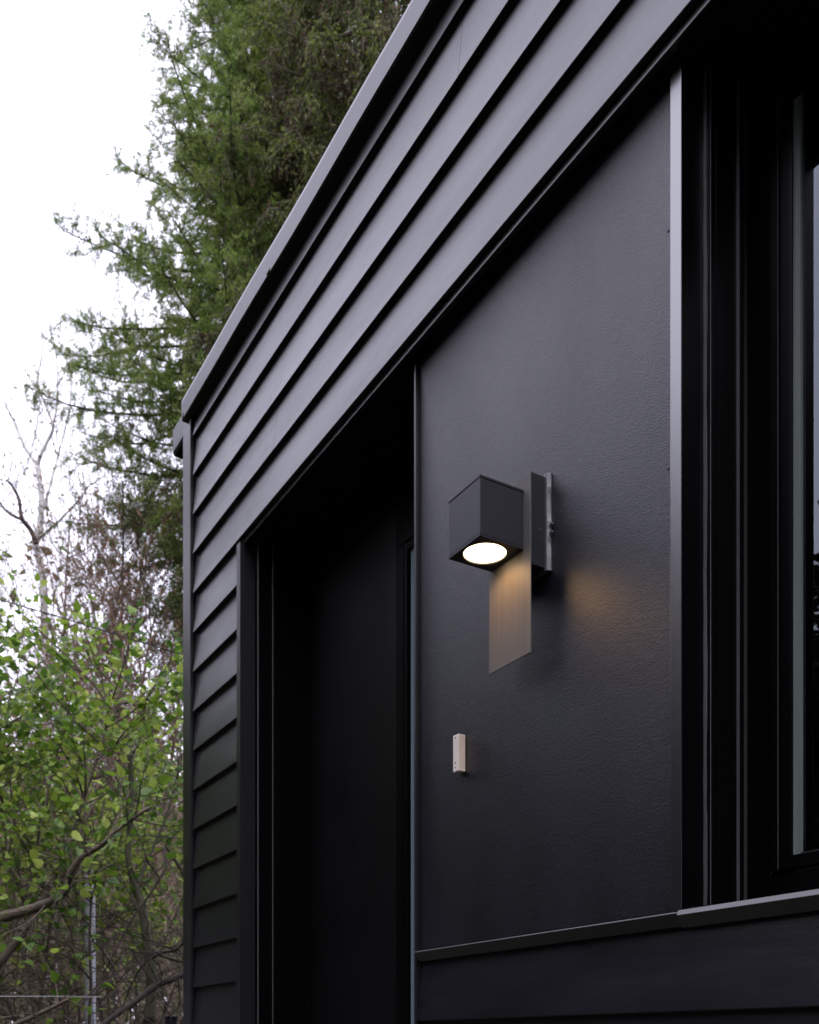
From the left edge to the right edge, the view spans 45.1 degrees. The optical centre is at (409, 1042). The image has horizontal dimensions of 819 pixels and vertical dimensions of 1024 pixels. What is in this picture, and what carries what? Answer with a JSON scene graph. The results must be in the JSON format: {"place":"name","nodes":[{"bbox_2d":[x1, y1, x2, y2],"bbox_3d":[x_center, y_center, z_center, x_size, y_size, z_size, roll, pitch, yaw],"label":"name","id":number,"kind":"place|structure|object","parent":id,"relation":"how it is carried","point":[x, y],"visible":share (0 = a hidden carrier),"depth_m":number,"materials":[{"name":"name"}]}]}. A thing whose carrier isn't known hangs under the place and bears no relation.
{"place":"outdoors","nodes":[
{"label":"outdoors","id":0,"kind":"place"},
{"bbox_2d":[0,821,182,838],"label":"cable","id":1,"kind":"object","parent":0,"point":[89,831],"visible":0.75,"depth_m":5.11,"materials":[{"name":"black plastic"}]},
{"bbox_2d":[0,599,182,654],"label":"cable","id":2,"kind":"object","parent":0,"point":[91,626],"visible":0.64,"depth_m":5.13,"materials":[{"name":"black plastic"}]},
{"bbox_2d":[0,0,406,1022],"label":"sky","id":3,"kind":"structure","parent":0,"point":[74,78],"materials":[{"name":"white"}]},
{"bbox_3d":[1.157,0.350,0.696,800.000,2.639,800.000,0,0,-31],"label":"ground","id":4,"kind":"structure","parent":0,"visible":0},
{"bbox_2d":[0,341,112,839],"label":"bare tree","id":5,"kind":"object","parent":4,"relation":"on","point":[34,439],"visible":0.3,"depth_m":11.52,"materials":[{"name":"brown plant"}]},
{"bbox_2d":[0,250,140,1020],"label":"birch tree","id":6,"kind":"object","parent":4,"relation":"on","point":[38,469],"visible":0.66,"depth_m":13.95,"materials":[{"name":"brown plant"}]},
{"bbox_2d":[84,870,95,1023],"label":"pale post","id":7,"kind":"object","parent":4,"relation":"on","point":[86,979],"visible":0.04,"depth_m":6.48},
{"bbox_2d":[0,996,92,996],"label":"cable","id":8,"kind":"object","parent":7,"relation":"attached to","point":[46,996],"visible":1,"depth_m":4.92,"materials":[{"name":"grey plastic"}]},
{"bbox_2d":[0,709,182,1023],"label":"fruit tree","id":9,"kind":"object","parent":4,"relation":"on","point":[82,860],"visible":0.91,"depth_m":5.15,"materials":[{"name":"green plant"}]},
{"bbox_2d":[0,922,182,948],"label":"cable","id":10,"kind":"object","parent":9,"relation":"attached to","point":[91,935],"visible":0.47,"depth_m":5.16,"materials":[{"name":"black plastic"}]},
{"bbox_2d":[1,928,182,956],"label":"cable","id":11,"kind":"object","parent":9,"relation":"attached to","point":[93,942],"visible":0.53,"depth_m":5.08,"materials":[{"name":"black plastic"}]},
{"bbox_2d":[0,735,182,1023],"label":"bare tree","id":12,"kind":"object","parent":4,"relation":"on","point":[156,985],"visible":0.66,"depth_m":5.37,"materials":[{"name":"brown plant"}]},
{"bbox_2d":[0,474,182,1023],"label":"woods","id":13,"kind":"object","parent":4,"relation":"on","point":[28,670],"visible":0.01,"depth_m":19.80,"materials":[{"name":"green plant"}]},
{"bbox_2d":[0,536,182,1023],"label":"lilac bush","id":14,"kind":"object","parent":4,"relation":"on","point":[64,741],"visible":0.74,"depth_m":5.82,"materials":[{"name":"green plant"}]},
{"bbox_2d":[0,664,182,1023],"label":"lilac bush","id":15,"kind":"object","parent":4,"relation":"on","point":[61,780],"visible":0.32,"depth_m":6.17,"materials":[{"name":"green plant"}]},
{"bbox_2d":[0,460,182,1022],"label":"bare tree","id":16,"kind":"object","parent":4,"relation":"on","point":[121,608],"visible":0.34,"depth_m":11.01,"materials":[{"name":"brown plant"}]},
{"bbox_2d":[0,644,182,1023],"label":"lilac bush","id":17,"kind":"object","parent":4,"relation":"on","point":[108,804],"visible":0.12,"depth_m":6.58,"materials":[{"name":"green plant"}]},
{"bbox_2d":[0,382,182,1021],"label":"bare tree","id":18,"kind":"object","parent":4,"relation":"on","point":[96,545],"visible":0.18,"depth_m":11.50,"materials":[{"name":"brown plant"}]},
{"bbox_2d":[0,390,182,1021],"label":"bare tree","id":19,"kind":"object","parent":4,"relation":"on","point":[61,630],"visible":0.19,"depth_m":12.16,"materials":[{"name":"brown plant"}]},
{"bbox_2d":[0,745,182,1023],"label":"undergrowth","id":20,"kind":"object","parent":4,"relation":"on","point":[63,925],"visible":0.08,"depth_m":11.02,"materials":[{"name":"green plant"}]},
{"bbox_2d":[0,422,182,1010],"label":"bare tree","id":21,"kind":"object","parent":4,"relation":"on","point":[123,552],"visible":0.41,"depth_m":11.14,"materials":[{"name":"brown plant"}]},
{"bbox_2d":[1,415,182,1000],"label":"bare tree","id":22,"kind":"object","parent":4,"relation":"on","point":[149,653],"visible":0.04,"depth_m":12.27,"materials":[{"name":"brown plant"}]},
{"bbox_2d":[26,655,182,1023],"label":"mossy tree","id":23,"kind":"object","parent":4,"relation":"on","point":[149,1012],"visible":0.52,"depth_m":5.84,"materials":[{"name":"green plant"}]},
{"bbox_2d":[28,472,182,1015],"bbox_3d":[-2.737,-2.547,11.862,3.670,8.142,3.871,0,0,-31],"label":"bare tree","id":24,"kind":"object","parent":4,"relation":"on","point":[138,667],"visible":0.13,"depth_m":11.34,"materials":[{"name":"brown plant"}]},
{"bbox_2d":[161,1016,178,1023],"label":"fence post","id":25,"kind":"object","parent":4,"relation":"on","point":[171,1020],"visible":0.81,"depth_m":5.97,"materials":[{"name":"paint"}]},
{"bbox_2d":[22,0,384,698],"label":"larch tree","id":26,"kind":"object","parent":4,"relation":"on","point":[206,258],"visible":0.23,"depth_m":10.84,"materials":[{"name":"green plant"}]},
{"bbox_2d":[176,0,410,380],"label":"dark conifer","id":27,"kind":"object","parent":4,"relation":"on","point":[314,49],"visible":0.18,"depth_m":9.70,"materials":[{"name":"green plant"}]},
{"bbox_2d":[173,0,818,1023],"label":"house","id":28,"kind":"structure","parent":4,"relation":"on","point":[571,246],"depth_m":2.17,"materials":[{"name":"grey wood"}]},
{"bbox_2d":[255,450,413,1023],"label":"door","id":29,"kind":"structure","parent":28,"relation":"in","point":[330,621],"depth_m":3.43,"materials":[{"name":"black metal"}]},
{"bbox_2d":[453,734,464,773],"bbox_3d":[0.121,-0.701,2.396,0.022,0.090,0.024,0,0,-31],"label":"doorbell","id":30,"kind":"object","parent":28,"relation":"attached to","point":[458,753],"visible":1,"depth_m":2.39,"materials":[{"name":"beige plastic"}]},
{"bbox_2d":[448,471,552,674],"bbox_3d":[0.195,-1.022,2.128,0.170,0.393,0.160,0,0,-31],"label":"wall lamp","id":31,"kind":"object","parent":28,"relation":"attached to","point":[500,532],"visible":1,"depth_m":2.11,"materials":[{"name":"grey metal"}]},
{"bbox_2d":[670,35,818,911],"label":"window","id":32,"kind":"structure","parent":28,"relation":"in","point":[707,107],"depth_m":1.80,"materials":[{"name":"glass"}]}
]}

